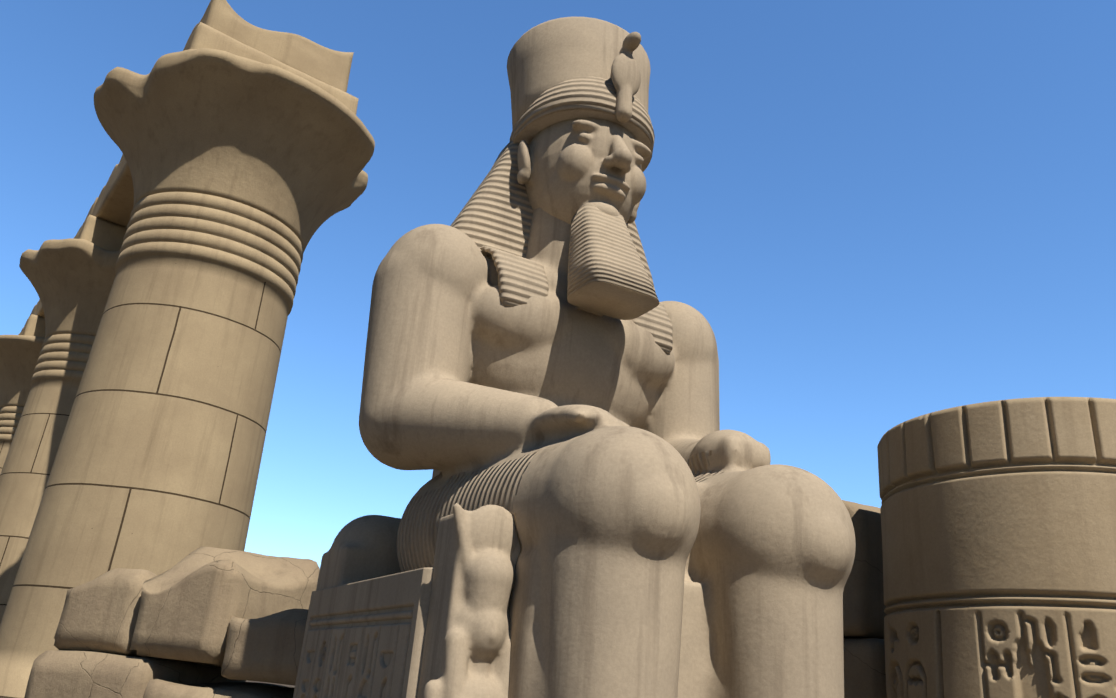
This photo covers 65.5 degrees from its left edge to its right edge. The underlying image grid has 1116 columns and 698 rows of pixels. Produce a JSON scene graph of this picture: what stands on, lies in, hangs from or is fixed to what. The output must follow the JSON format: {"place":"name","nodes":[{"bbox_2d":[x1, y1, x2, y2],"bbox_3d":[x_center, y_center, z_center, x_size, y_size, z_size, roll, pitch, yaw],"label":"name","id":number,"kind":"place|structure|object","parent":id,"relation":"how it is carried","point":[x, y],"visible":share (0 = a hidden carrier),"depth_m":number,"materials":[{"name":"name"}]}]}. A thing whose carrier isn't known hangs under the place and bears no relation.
{"place":"outdoors","nodes":[
{"label":"outdoors","id":0,"kind":"place"},
{"bbox_2d":[0,335,44,473],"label":"papyrus column","id":1,"kind":"structure","parent":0,"point":[19,355],"depth_m":25.15,"materials":[{"name":"stone"}]},
{"bbox_2d":[19,314,44,337],"bbox_3d":[-15.342,0.053,27.211,2.738,0.856,2.764,20,-26,-33],"label":"abacus","id":2,"kind":"object","parent":1,"relation":"on","point":[34,325],"visible":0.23,"depth_m":25.60,"materials":[{"name":"stone"}]},
{"bbox_2d":[18,301,38,334],"bbox_3d":[-17.777,0.135,30.663,2.437,1.173,8.238,20,-26,-33],"label":"architrave","id":3,"kind":"object","parent":2,"relation":"on","point":[34,310],"depth_m":27.73,"materials":[{"name":"stone"}]},
{"bbox_2d":[35,197,97,316],"bbox_3d":[-12.746,-1.857,24.500,2.438,1.180,8.255,20,-26,-33],"label":"architrave","id":4,"kind":"object","parent":2,"relation":"on","point":[39,311],"visible":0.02,"depth_m":25.45,"materials":[{"name":"stone"}]},
{"bbox_2d":[0,238,119,623],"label":"papyrus column","id":5,"kind":"structure","parent":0,"point":[71,280],"depth_m":18.76,"materials":[{"name":"stone"}]},
{"bbox_2d":[75,215,126,250],"bbox_3d":[-10.305,-1.938,21.048,2.761,0.847,2.730,20,-26,-33],"label":"abacus","id":6,"kind":"object","parent":5,"relation":"on","point":[103,234],"visible":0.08,"depth_m":19.55,"materials":[{"name":"stone"}]},
{"bbox_2d":[24,650,245,697],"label":"ruin block","id":7,"kind":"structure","parent":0,"point":[69,674],"depth_m":6.86,"materials":[{"name":"stone"}]},
{"bbox_2d":[54,568,156,657],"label":"ruin block","id":8,"kind":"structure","parent":7,"relation":"on","point":[99,613],"depth_m":7.13,"materials":[{"name":"stone"}]},
{"bbox_2d":[130,547,319,667],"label":"ruin block","id":9,"kind":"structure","parent":7,"relation":"on","point":[193,603],"depth_m":6.81,"materials":[{"name":"stone"}]},
{"bbox_2d":[0,48,374,697],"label":"papyrus column","id":10,"kind":"structure","parent":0,"point":[249,177],"depth_m":12.46,"materials":[{"name":"stone"}]},
{"bbox_2d":[186,22,357,114],"bbox_3d":[-5.273,-3.935,14.887,2.745,0.859,2.761,20,-26,-33],"label":"abacus","id":11,"kind":"object","parent":10,"relation":"on","point":[204,35],"visible":0.15,"depth_m":13.62,"materials":[{"name":"stone"}]},
{"bbox_2d":[91,0,353,227],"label":"architrave","id":12,"kind":"object","parent":11,"relation":"on","point":[114,204],"visible":0.29,"depth_m":14.66,"materials":[{"name":"stone"}]},
{"bbox_2d":[246,680,294,687],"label":"ground","id":13,"kind":"structure","parent":0,"point":[293,686],"depth_m":106.49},
{"bbox_2d":[293,17,855,697],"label":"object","id":14,"kind":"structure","parent":13,"relation":"on","point":[601,505],"depth_m":4.93,"materials":[{"name":"stone"}]},
{"bbox_2d":[877,397,1115,697],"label":"column base","id":15,"kind":"object","parent":13,"relation":"on","point":[998,523],"visible":1,"depth_m":5.70,"materials":[{"name":"stone"}]},
{"bbox_2d":[0,0,1115,567],"label":"sky","id":16,"kind":"structure","parent":0,"point":[879,216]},
{"bbox_2d":[842,500,886,638],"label":"block wall","id":17,"kind":"structure","parent":0,"point":[864,613],"depth_m":7.37,"materials":[{"name":"stone"}]},
{"bbox_2d":[843,638,886,697],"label":"block wall","id":18,"kind":"structure","parent":0,"point":[864,669],"depth_m":7.09,"materials":[{"name":"stone"}]},
{"bbox_3d":[-2.095,4.125,6.235,1.627,1.260,1.358,-4,-23,21],"label":"ruin block","id":19,"kind":"object","parent":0,"visible":0},
{"bbox_2d":[143,679,294,697],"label":"ruin block","id":20,"kind":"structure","parent":19,"relation":"on","point":[157,688],"depth_m":6.53,"materials":[{"name":"stone"}]},
{"bbox_2d":[221,608,308,685],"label":"ruin block","id":21,"kind":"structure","parent":20,"relation":"on","point":[268,649],"depth_m":6.36,"materials":[{"name":"stone"}]}
]}

